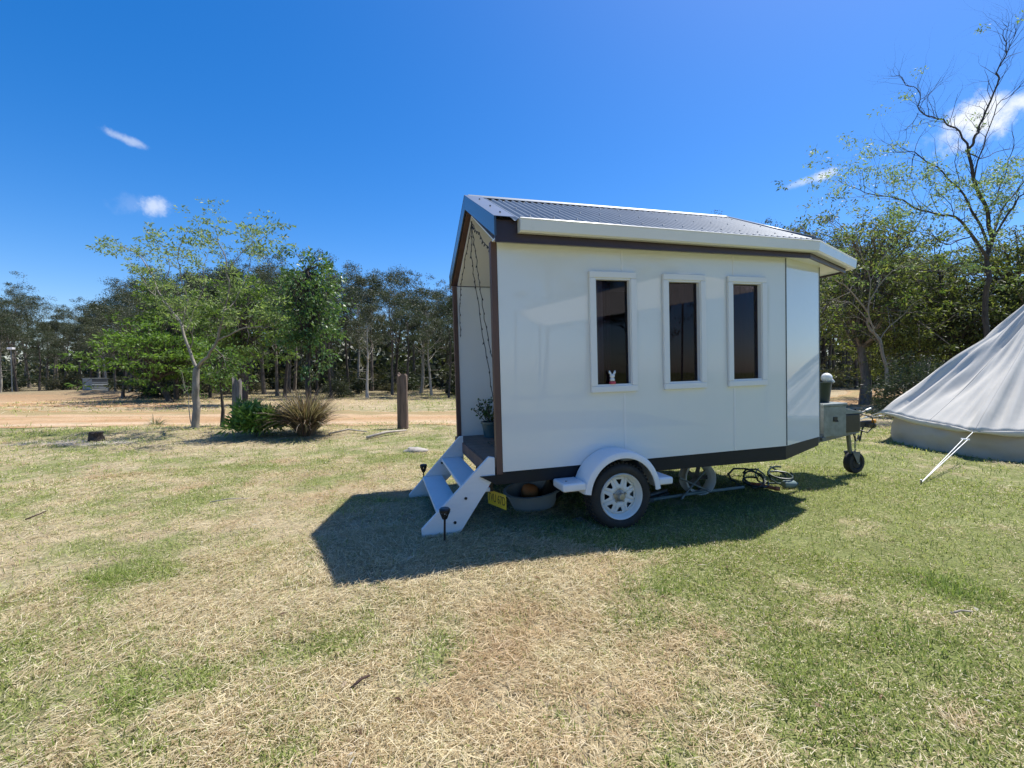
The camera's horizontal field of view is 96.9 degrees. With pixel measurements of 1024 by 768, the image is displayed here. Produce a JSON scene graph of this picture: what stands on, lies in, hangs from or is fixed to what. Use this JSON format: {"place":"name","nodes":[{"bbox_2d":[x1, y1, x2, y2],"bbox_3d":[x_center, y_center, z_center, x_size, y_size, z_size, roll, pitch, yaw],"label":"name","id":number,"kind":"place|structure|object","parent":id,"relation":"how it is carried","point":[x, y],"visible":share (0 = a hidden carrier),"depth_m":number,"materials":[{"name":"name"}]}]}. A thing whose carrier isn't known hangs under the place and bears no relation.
{"place":"outdoors","nodes":[
{"label":"outdoors","id":0,"kind":"place"},
{"bbox_2d":[0,401,288,407],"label":"dirt track","id":1,"kind":"structure","parent":0,"point":[32,403],"depth_m":20.51,"materials":[{"name":"soil"}]},
{"bbox_2d":[0,387,901,427],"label":"dirt road","id":2,"kind":"structure","parent":0,"point":[103,418],"depth_m":14.89,"materials":[{"name":"soil"}]},
{"bbox_2d":[0,382,1023,767],"bbox_3d":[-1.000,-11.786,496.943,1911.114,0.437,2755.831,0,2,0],"label":"ground","id":3,"kind":"structure","parent":0,"point":[56,394],"depth_m":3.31,"materials":[{"name":"plant"}]},
{"bbox_2d":[0,298,31,374],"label":"gum tree","id":4,"kind":"object","parent":3,"relation":"on","point":[18,318],"visible":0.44,"depth_m":34.79,"materials":[{"name":"green plant"}]},
{"bbox_2d":[0,271,38,387],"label":"gum tree","id":5,"kind":"object","parent":3,"relation":"on","point":[12,292],"visible":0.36,"depth_m":42.87,"materials":[{"name":"green plant"}]},
{"bbox_2d":[0,310,43,392],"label":"gum tree","id":6,"kind":"object","parent":3,"relation":"on","point":[12,326],"visible":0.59,"depth_m":31.30,"materials":[{"name":"green plant"}]},
{"bbox_2d":[0,316,45,391],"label":"gum tree","id":7,"kind":"object","parent":3,"relation":"on","point":[6,332],"visible":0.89,"depth_m":30.64,"materials":[{"name":"green plant"}]},
{"bbox_2d":[0,291,58,387],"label":"gum tree","id":8,"kind":"object","parent":3,"relation":"on","point":[29,322],"visible":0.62,"depth_m":39.41,"materials":[{"name":"green plant"}]},
{"bbox_2d":[1,361,57,391],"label":"scrub bush","id":9,"kind":"object","parent":3,"relation":"on","point":[6,381],"visible":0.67,"depth_m":35.63,"materials":[{"name":"green plant"}]},
{"bbox_2d":[0,288,58,387],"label":"gum tree","id":10,"kind":"object","parent":3,"relation":"on","point":[24,354],"visible":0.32,"depth_m":42.00,"materials":[{"name":"green plant"}]},
{"bbox_2d":[10,295,60,385],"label":"gum tree","id":11,"kind":"object","parent":3,"relation":"on","point":[42,306],"visible":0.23,"depth_m":47.58,"materials":[{"name":"green plant"}]},
{"bbox_2d":[14,326,66,390],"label":"gum tree","id":12,"kind":"object","parent":3,"relation":"on","point":[35,342],"visible":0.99,"depth_m":30.61,"materials":[{"name":"green plant"}]},
{"bbox_2d":[25,320,70,390],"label":"gum tree","id":13,"kind":"object","parent":3,"relation":"on","point":[43,325],"visible":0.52,"depth_m":35.59,"materials":[{"name":"green plant"}]},
{"bbox_2d":[30,319,69,382],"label":"gum tree","id":14,"kind":"object","parent":3,"relation":"on","point":[54,322],"visible":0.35,"depth_m":39.04,"materials":[{"name":"green plant"}]},
{"bbox_2d":[27,363,86,390],"bbox_3d":[-34.746,-0.132,35.047,3.849,3.044,3.506,-1,2,-37],"label":"scrub bush","id":15,"kind":"object","parent":3,"relation":"on","point":[54,385],"visible":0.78,"depth_m":34.91,"materials":[{"name":"green plant"}]},
{"bbox_2d":[33,315,84,388],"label":"gum tree","id":16,"kind":"object","parent":3,"relation":"on","point":[72,338],"visible":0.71,"depth_m":35.03,"materials":[{"name":"green plant"}]},
{"bbox_2d":[40,307,105,389],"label":"gum tree","id":17,"kind":"object","parent":3,"relation":"on","point":[59,310],"visible":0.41,"depth_m":38.00,"materials":[{"name":"green plant"}]},
{"bbox_2d":[66,315,103,377],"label":"gum tree","id":18,"kind":"object","parent":3,"relation":"on","point":[83,320],"visible":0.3,"depth_m":34.84,"materials":[{"name":"green plant"}]},
{"bbox_2d":[65,334,109,377],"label":"gum tree","id":19,"kind":"object","parent":3,"relation":"on","point":[88,351],"visible":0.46,"depth_m":31.86,"materials":[{"name":"green plant"}]},
{"bbox_2d":[81,378,108,390],"bbox_3d":[-26.549,0.088,28.912,1.400,0.930,0.880,1,2,28],"label":"iron tank","id":20,"kind":"object","parent":3,"relation":"on","point":[98,382],"visible":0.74,"depth_m":28.57,"materials":[{"name":"metal"}]},
{"bbox_2d":[87,431,104,441],"bbox_3d":[-9.004,1.187,9.837,0.310,0.342,0.316,0,2,0],"label":"tree stump","id":21,"kind":"object","parent":3,"relation":"on","point":[95,436],"visible":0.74,"depth_m":9.74,"materials":[{"name":"brown wood"}]},
{"bbox_2d":[71,316,125,390],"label":"gum tree","id":22,"kind":"object","parent":3,"relation":"on","point":[100,320],"visible":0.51,"depth_m":31.28,"materials":[{"name":"green plant"}]},
{"bbox_2d":[61,285,135,377],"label":"gum tree","id":23,"kind":"object","parent":3,"relation":"on","point":[83,309],"visible":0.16,"depth_m":42.61,"materials":[{"name":"green plant"}]},
{"bbox_2d":[79,306,125,390],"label":"gum tree","id":24,"kind":"object","parent":3,"relation":"on","point":[111,324],"visible":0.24,"depth_m":35.29,"materials":[{"name":"green plant"}]},
{"bbox_2d":[85,292,134,388],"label":"gum tree","id":25,"kind":"object","parent":3,"relation":"on","point":[104,303],"visible":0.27,"depth_m":37.98,"materials":[{"name":"green plant"}]},
{"bbox_2d":[82,308,161,397],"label":"gum tree","id":26,"kind":"object","parent":3,"relation":"on","point":[126,373],"visible":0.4,"depth_m":25.58,"materials":[{"name":"green plant"}]},
{"bbox_2d":[96,276,147,377],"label":"gum tree","id":27,"kind":"object","parent":3,"relation":"on","point":[122,290],"visible":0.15,"depth_m":48.38,"materials":[{"name":"green plant"}]},
{"bbox_2d":[95,284,153,390],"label":"gum tree","id":28,"kind":"object","parent":3,"relation":"on","point":[113,307],"visible":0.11,"depth_m":33.74,"materials":[{"name":"green plant"}]},
{"bbox_2d":[111,254,168,361],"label":"gum tree","id":29,"kind":"object","parent":3,"relation":"on","point":[116,282],"visible":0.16,"depth_m":46.96,"materials":[{"name":"green plant"}]},
{"bbox_2d":[49,315,235,401],"bbox_3d":[-17.692,-1.055,22.446,7.140,4.603,6.043,1,2,22],"label":"wattle tree","id":30,"kind":"object","parent":3,"relation":"on","point":[172,359],"visible":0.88,"depth_m":21.60,"materials":[{"name":"green plant"}]},
{"bbox_2d":[102,359,191,398],"bbox_3d":[-20.663,0.114,26.038,4.180,3.245,5.435,-1,2,-31],"label":"scrub bush","id":31,"kind":"object","parent":3,"relation":"on","point":[168,383],"visible":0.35,"depth_m":25.78,"materials":[{"name":"green plant"}]},
{"bbox_2d":[104,277,222,399],"bbox_3d":[-18.104,-2.319,24.667,4.624,6.588,5.303,0,2,-3],"label":"wattle tree","id":32,"kind":"object","parent":3,"relation":"on","point":[138,317],"visible":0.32,"depth_m":23.65,"materials":[{"name":"green plant"}]},
{"bbox_2d":[85,197,297,428],"bbox_3d":[-7.830,-1.536,11.069,6.538,5.445,2.523,0,2,10],"label":"pale barked tree","id":33,"kind":"object","parent":3,"relation":"on","point":[195,420],"visible":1,"depth_m":10.83,"materials":[{"name":"green plant"}]},
{"bbox_2d":[176,303,237,397],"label":"gum tree","id":34,"kind":"object","parent":3,"relation":"on","point":[209,386],"visible":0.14,"depth_m":26.35,"materials":[{"name":"green plant"}]},
{"bbox_2d":[175,337,257,425],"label":"sapling","id":35,"kind":"object","parent":3,"relation":"on","point":[227,373],"visible":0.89,"depth_m":11.99,"materials":[{"name":"green plant"}]},
{"bbox_2d":[188,282,254,394],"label":"gum tree","id":36,"kind":"object","parent":3,"relation":"on","point":[224,393],"visible":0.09,"depth_m":28.67,"materials":[{"name":"green plant"}]},
{"bbox_2d":[193,270,254,391],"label":"gum tree","id":37,"kind":"object","parent":3,"relation":"on","point":[209,291],"visible":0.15,"depth_m":34.10,"materials":[{"name":"green plant"}]},
{"bbox_2d":[200,257,250,378],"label":"gum tree","id":38,"kind":"object","parent":3,"relation":"on","point":[214,274],"visible":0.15,"depth_m":34.09,"materials":[{"name":"green plant"}]},
{"bbox_2d":[201,365,265,393],"bbox_3d":[-18.598,-0.001,30.972,3.678,2.908,3.350,0,2,5],"label":"scrub bush","id":39,"kind":"object","parent":3,"relation":"on","point":[249,383],"visible":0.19,"depth_m":31.09,"materials":[{"name":"green plant"}]},
{"bbox_2d":[231,377,241,426],"bbox_3d":[-6.909,0.510,11.382,0.253,1.410,0.239,0,2,0],"label":"log post","id":40,"kind":"object","parent":3,"relation":"on","point":[236,388],"visible":0.43,"depth_m":11.29,"materials":[{"name":"grey wood"}]},
{"bbox_2d":[177,271,299,403],"bbox_3d":[-11.986,-2.112,20.829,5.303,6.459,4.624,1,2,27],"label":"wattle tree","id":41,"kind":"object","parent":3,"relation":"on","point":[241,338],"visible":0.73,"depth_m":20.67,"materials":[{"name":"green plant"}]},
{"bbox_2d":[213,249,278,389],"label":"gum tree","id":42,"kind":"object","parent":3,"relation":"on","point":[256,271],"visible":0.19,"depth_m":32.92,"materials":[{"name":"green plant"}]},
{"bbox_2d":[214,395,286,436],"bbox_3d":[-5.725,0.719,10.249,1.373,1.077,1.548,0,2,0],"label":"leafy bush","id":43,"kind":"object","parent":3,"relation":"on","point":[244,416],"visible":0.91,"depth_m":9.90,"materials":[{"name":"green plant"}]},
{"bbox_2d":[252,291,286,395],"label":"gum tree","id":44,"kind":"object","parent":3,"relation":"on","point":[276,378],"visible":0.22,"depth_m":28.02,"materials":[{"name":"green plant"}]},
{"bbox_2d":[250,300,299,397],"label":"gum tree","id":45,"kind":"object","parent":3,"relation":"on","point":[285,378],"visible":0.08,"depth_m":26.06,"materials":[{"name":"green plant"}]},
{"bbox_2d":[234,263,320,393],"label":"gum tree","id":46,"kind":"object","parent":3,"relation":"on","point":[263,385],"visible":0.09,"depth_m":29.96,"materials":[{"name":"green plant"}]},
{"bbox_2d":[262,254,302,392],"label":"gum tree","id":47,"kind":"object","parent":3,"relation":"on","point":[289,366],"visible":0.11,"depth_m":32.83,"materials":[{"name":"green plant"}]},
{"bbox_2d":[270,247,303,390],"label":"gum tree","id":48,"kind":"object","parent":3,"relation":"on","point":[294,381],"visible":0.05,"depth_m":36.70,"materials":[{"name":"green plant"}]},
{"bbox_2d":[251,386,350,436],"bbox_3d":[-4.699,0.593,10.275,2.257,1.210,2.283,0,2,0],"label":"strappy bush","id":49,"kind":"object","parent":3,"relation":"on","point":[307,417],"visible":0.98,"depth_m":10.00,"materials":[{"name":"green plant"}]},
{"bbox_2d":[256,244,356,399],"bbox_3d":[-5.010,-1.038,11.052,2.177,4.585,1.991,-1,2,-29],"label":"broadleaf tree","id":50,"kind":"object","parent":3,"relation":"on","point":[312,294],"visible":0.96,"depth_m":10.83,"materials":[{"name":"green plant"}]},
{"bbox_2d":[295,366,342,392],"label":"scrub bush","id":51,"kind":"object","parent":3,"relation":"on","point":[321,380],"visible":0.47,"depth_m":33.25,"materials":[{"name":"green plant"}]},
{"bbox_2d":[297,248,352,352],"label":"gum tree","id":52,"kind":"object","parent":3,"relation":"on","point":[332,277],"visible":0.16,"depth_m":35.61,"materials":[{"name":"green plant"}]},
{"bbox_2d":[303,296,348,397],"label":"gum tree","id":53,"kind":"object","parent":3,"relation":"on","point":[329,374],"visible":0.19,"depth_m":25.91,"materials":[{"name":"green plant"}]},
{"bbox_2d":[295,272,363,392],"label":"gum tree","id":54,"kind":"object","parent":3,"relation":"on","point":[332,373],"visible":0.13,"depth_m":33.24,"materials":[{"name":"green plant"}]},
{"bbox_2d":[320,376,358,397],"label":"scrub bush","id":55,"kind":"object","parent":3,"relation":"on","point":[342,390],"visible":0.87,"depth_m":26.75,"materials":[{"name":"green plant"}]},
{"bbox_2d":[320,277,365,394],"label":"gum tree","id":56,"kind":"object","parent":3,"relation":"on","point":[350,292],"visible":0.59,"depth_m":28.90,"materials":[{"name":"green plant"}]},
{"bbox_2d":[326,365,381,394],"bbox_3d":[-11.097,0.080,31.897,3.689,2.864,4.796,1,2,30],"label":"scrub bush","id":57,"kind":"object","parent":3,"relation":"on","point":[357,386],"visible":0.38,"depth_m":31.77,"materials":[{"name":"green plant"}]},
{"bbox_2d":[326,260,384,368],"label":"gum tree","id":58,"kind":"object","parent":3,"relation":"on","point":[352,273],"visible":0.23,"depth_m":41.49,"materials":[{"name":"green plant"}]},
{"bbox_2d":[341,275,384,392],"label":"gum tree","id":59,"kind":"object","parent":3,"relation":"on","point":[362,283],"visible":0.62,"depth_m":32.82,"materials":[{"name":"green plant"}]},
{"bbox_2d":[343,275,385,390],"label":"gum tree","id":60,"kind":"object","parent":3,"relation":"on","point":[377,284],"visible":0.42,"depth_m":35.46,"materials":[{"name":"green plant"}]},
{"bbox_2d":[342,302,395,397],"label":"gum tree","id":61,"kind":"object","parent":3,"relation":"on","point":[358,323],"visible":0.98,"depth_m":26.36,"materials":[{"name":"green plant"}]},
{"bbox_2d":[357,266,418,365],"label":"gum tree","id":62,"kind":"object","parent":3,"relation":"on","point":[390,278],"visible":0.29,"depth_m":42.36,"materials":[{"name":"green plant"}]},
{"bbox_2d":[357,275,428,390],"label":"gum tree","id":63,"kind":"object","parent":3,"relation":"on","point":[403,279],"visible":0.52,"depth_m":32.78,"materials":[{"name":"green plant"}]},
{"bbox_2d":[366,263,421,352],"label":"gum tree","id":64,"kind":"object","parent":3,"relation":"on","point":[404,274],"visible":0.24,"depth_m":49.84,"materials":[{"name":"green plant"}]},
{"bbox_2d":[369,278,426,394],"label":"gum tree","id":65,"kind":"object","parent":3,"relation":"on","point":[383,326],"visible":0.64,"depth_m":29.47,"materials":[{"name":"green plant"}]},
{"bbox_2d":[376,361,426,390],"bbox_3d":[-8.821,-0.226,37.483,4.467,3.467,5.808,-1,2,-40],"label":"scrub bush","id":66,"kind":"object","parent":3,"relation":"on","point":[412,377],"visible":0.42,"depth_m":36.68,"materials":[{"name":"green plant"}]},
{"bbox_2d":[397,372,408,429],"bbox_3d":[-2.781,0.473,11.544,0.290,1.551,0.304,0,2,0],"label":"log post","id":67,"kind":"object","parent":3,"relation":"on","point":[402,408],"visible":0.91,"depth_m":11.44,"materials":[{"name":"brown wood"}]},
{"bbox_2d":[382,273,439,389],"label":"gum tree","id":68,"kind":"object","parent":3,"relation":"on","point":[414,359],"visible":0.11,"depth_m":38.68,"materials":[{"name":"green plant"}]},
{"bbox_2d":[384,303,442,389],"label":"gum tree","id":69,"kind":"object","parent":3,"relation":"on","point":[412,329],"visible":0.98,"depth_m":26.35,"materials":[{"name":"green plant"}]},
{"bbox_2d":[396,287,452,392],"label":"gum tree","id":70,"kind":"object","parent":3,"relation":"on","point":[424,292],"visible":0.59,"depth_m":31.17,"materials":[{"name":"green plant"}]},
{"bbox_2d":[398,301,453,395],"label":"gum tree","id":71,"kind":"object","parent":3,"relation":"on","point":[425,305],"visible":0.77,"depth_m":28.00,"materials":[{"name":"green plant"}]},
{"bbox_2d":[417,290,451,386],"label":"gum tree","id":72,"kind":"object","parent":3,"relation":"on","point":[437,294],"visible":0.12,"depth_m":41.28,"materials":[{"name":"green plant"}]},
{"bbox_2d":[429,286,453,393],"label":"gum tree","id":73,"kind":"object","parent":3,"relation":"on","point":[449,305],"visible":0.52,"depth_m":30.61,"materials":[{"name":"green plant"}]},
{"bbox_2d":[431,365,454,395],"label":"scrub bush","id":74,"kind":"object","parent":3,"relation":"on","point":[446,370],"visible":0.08,"depth_m":29.46,"materials":[{"name":"green plant"}]},
{"bbox_2d":[435,314,453,397],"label":"gum tree","id":75,"kind":"object","parent":3,"relation":"on","point":[449,335],"visible":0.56,"depth_m":25.94,"materials":[{"name":"green plant"}]},
{"bbox_2d":[439,507,449,542],"bbox_3d":[-0.553,1.166,3.729,0.094,0.302,0.094,1,3,0],"label":"solar stake light","id":76,"kind":"object","parent":3,"relation":"on","point":[444,512],"visible":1,"depth_m":3.71,"materials":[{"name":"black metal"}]},
{"bbox_2d":[409,436,494,536],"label":"porch steps","id":77,"kind":"structure","parent":3,"relation":"on","point":[462,501],"depth_m":4.00,"materials":[{"name":"white wood"}]},
{"bbox_2d":[1,315,953,389],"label":"woodland","id":78,"kind":"object","parent":3,"relation":"on","point":[382,359],"visible":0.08,"depth_m":44.27,"materials":[{"name":"green plant"}]},
{"bbox_2d":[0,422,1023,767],"bbox_3d":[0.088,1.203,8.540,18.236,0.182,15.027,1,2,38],"label":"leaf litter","id":79,"kind":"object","parent":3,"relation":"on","point":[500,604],"visible":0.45,"depth_m":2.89,"materials":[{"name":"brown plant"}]},
{"bbox_2d":[503,480,560,511],"bbox_3d":[0.229,1.191,4.773,0.654,0.218,0.456,-7,13,-16],"label":"plastic tub","id":80,"kind":"object","parent":3,"relation":"on","point":[512,493],"visible":0.73,"depth_m":4.63,"materials":[{"name":"grey plastic"}]},
{"bbox_2d":[521,483,538,496],"bbox_3d":[0.192,1.147,4.812,0.200,0.155,0.200,15,-29,0],"label":"terracotta pot","id":81,"kind":"object","parent":80,"relation":"in","point":[529,490],"visible":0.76,"depth_m":4.74,"materials":[{"name":"orange ceramic"}]},
{"bbox_2d":[539,480,564,498],"bbox_3d":[0.416,1.128,4.789,0.240,0.206,0.240,33,15,-18],"label":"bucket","id":82,"kind":"object","parent":80,"relation":"in","point":[548,487],"visible":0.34,"depth_m":4.70,"materials":[{"name":"black plastic"}]},
{"bbox_2d":[449,195,876,528],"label":"tiny house","id":83,"kind":"structure","parent":3,"relation":"on","point":[699,333],"depth_m":4.44,"materials":[{"name":"white paint"}]},
{"bbox_2d":[459,221,492,401],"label":"string lights","id":84,"kind":"object","parent":83,"relation":"hanging from","point":[471,228],"visible":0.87,"depth_m":4.91,"materials":[{"name":"black metal"}]},
{"bbox_2d":[471,397,493,437],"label":"pot plant","id":85,"kind":"object","parent":83,"relation":"on","point":[488,427],"visible":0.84,"depth_m":5.90,"materials":[{"name":"green plant"}]},
{"bbox_2d":[588,271,637,392],"bbox_3d":[0.940,-0.507,4.349,0.489,1.300,0.168,-2,2,-16],"label":"window","id":86,"kind":"structure","parent":83,"relation":"in","point":[612,295],"depth_m":4.32,"materials":[{"name":"black glass"}]},
{"bbox_2d":[662,273,706,389],"bbox_3d":[1.694,-0.535,4.567,0.491,1.300,0.169,-2,2,-16],"label":"window","id":87,"kind":"structure","parent":83,"relation":"in","point":[683,295],"depth_m":4.54,"materials":[{"name":"black glass"}]},
{"bbox_2d":[727,276,767,386],"bbox_3d":[2.425,-0.562,4.778,0.488,1.300,0.169,-2,2,-16],"label":"window","id":88,"kind":"structure","parent":83,"relation":"in","point":[746,296],"depth_m":4.75,"materials":[{"name":"black glass"}]},
{"bbox_2d":[820,381,833,401],"bbox_3d":[4.280,0.109,6.300,0.302,0.277,0.302,-2,2,-16],"label":"bin","id":89,"kind":"object","parent":83,"relation":"on","point":[825,390],"visible":0.58,"depth_m":6.19,"materials":[{"name":"green plastic"}]},
{"bbox_2d":[679,466,715,494],"bbox_3d":[2.269,1.149,5.558,0.400,0.400,0.170,0,-6,-8],"label":"spare rim","id":90,"kind":"object","parent":3,"relation":"on","point":[709,476],"visible":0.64,"depth_m":5.57,"materials":[{"name":"paint"}]},
{"bbox_2d":[654,486,744,500],"bbox_3d":[2.266,1.306,5.457,1.432,0.049,0.040,-1,2,-23],"label":"plastic pipe","id":91,"kind":"object","parent":3,"relation":"on","point":[698,492],"visible":0.86,"depth_m":5.42,"materials":[{"name":"grey plastic"}]},
{"bbox_2d":[727,466,793,488],"bbox_3d":[3.255,1.204,5.928,0.884,0.225,0.422,0,2,-12],"label":"garden hose","id":92,"kind":"object","parent":3,"relation":"on","point":[761,474],"visible":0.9,"depth_m":5.95,"materials":[{"name":"black rubber"}]},
{"bbox_2d":[819,217,857,370],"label":"gum tree","id":93,"kind":"object","parent":3,"relation":"on","point":[830,353],"visible":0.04,"depth_m":48.60,"materials":[{"name":"green plant"}]},
{"bbox_2d":[820,356,858,388],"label":"scrub bush","id":94,"kind":"object","parent":3,"relation":"on","point":[835,372],"visible":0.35,"depth_m":39.20,"materials":[{"name":"green plant"}]},
{"bbox_2d":[775,180,968,388],"bbox_3d":[13.000,-3.517,17.322,7.475,7.857,3.609,0,2,0],"label":"arching tree","id":95,"kind":"object","parent":3,"relation":"on","point":[868,318],"visible":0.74,"depth_m":17.08,"materials":[{"name":"green plant"}]},
{"bbox_2d":[783,173,1002,404],"bbox_3d":[16.672,-3.980,20.788,8.117,10.319,7.969,-1,2,-42],"label":"wattle tree","id":96,"kind":"object","parent":3,"relation":"on","point":[861,339],"visible":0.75,"depth_m":19.80,"materials":[{"name":"green plant"}]},
{"bbox_2d":[845,347,942,417],"bbox_3d":[13.028,0.405,14.701,3.553,3.257,3.161,0,2,-17],"label":"dark shrub","id":97,"kind":"object","parent":3,"relation":"on","point":[917,378],"visible":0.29,"depth_m":14.73,"materials":[{"name":"green plant"}]},
{"bbox_2d":[824,247,970,391],"bbox_3d":[21.023,-3.272,24.008,7.823,8.760,9.290,0,2,-7],"label":"wattle tree","id":98,"kind":"object","parent":3,"relation":"on","point":[875,360],"visible":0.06,"depth_m":24.30,"materials":[{"name":"green plant"}]},
{"bbox_2d":[800,0,1023,337],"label":"bare tree","id":99,"kind":"object","parent":3,"relation":"on","point":[989,243],"visible":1,"depth_m":14.80,"materials":[{"name":"green plant"}]},
{"bbox_2d":[843,218,1023,383],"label":"wattle tree","id":100,"kind":"object","parent":3,"relation":"on","point":[957,338],"visible":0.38,"depth_m":19.37,"materials":[{"name":"green plant"}]},
{"bbox_2d":[860,305,1023,484],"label":"bell tent","id":101,"kind":"object","parent":3,"relation":"on","point":[969,401],"visible":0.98,"depth_m":8.59,"materials":[{"name":"fabric"}]},
{"bbox_2d":[908,209,1023,360],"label":"wattle tree","id":102,"kind":"object","parent":3,"relation":"on","point":[1000,248],"visible":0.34,"depth_m":18.65,"materials":[{"name":"green plant"}]},
{"bbox_2d":[909,235,1023,356],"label":"wattle tree","id":103,"kind":"object","parent":3,"relation":"on","point":[1015,257],"visible":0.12,"depth_m":18.02,"materials":[{"name":"green plant"}]},
{"bbox_2d":[0,0,1023,364],"label":"sky","id":104,"kind":"structure","parent":0,"point":[366,127],"materials":[{"name":"blue"}]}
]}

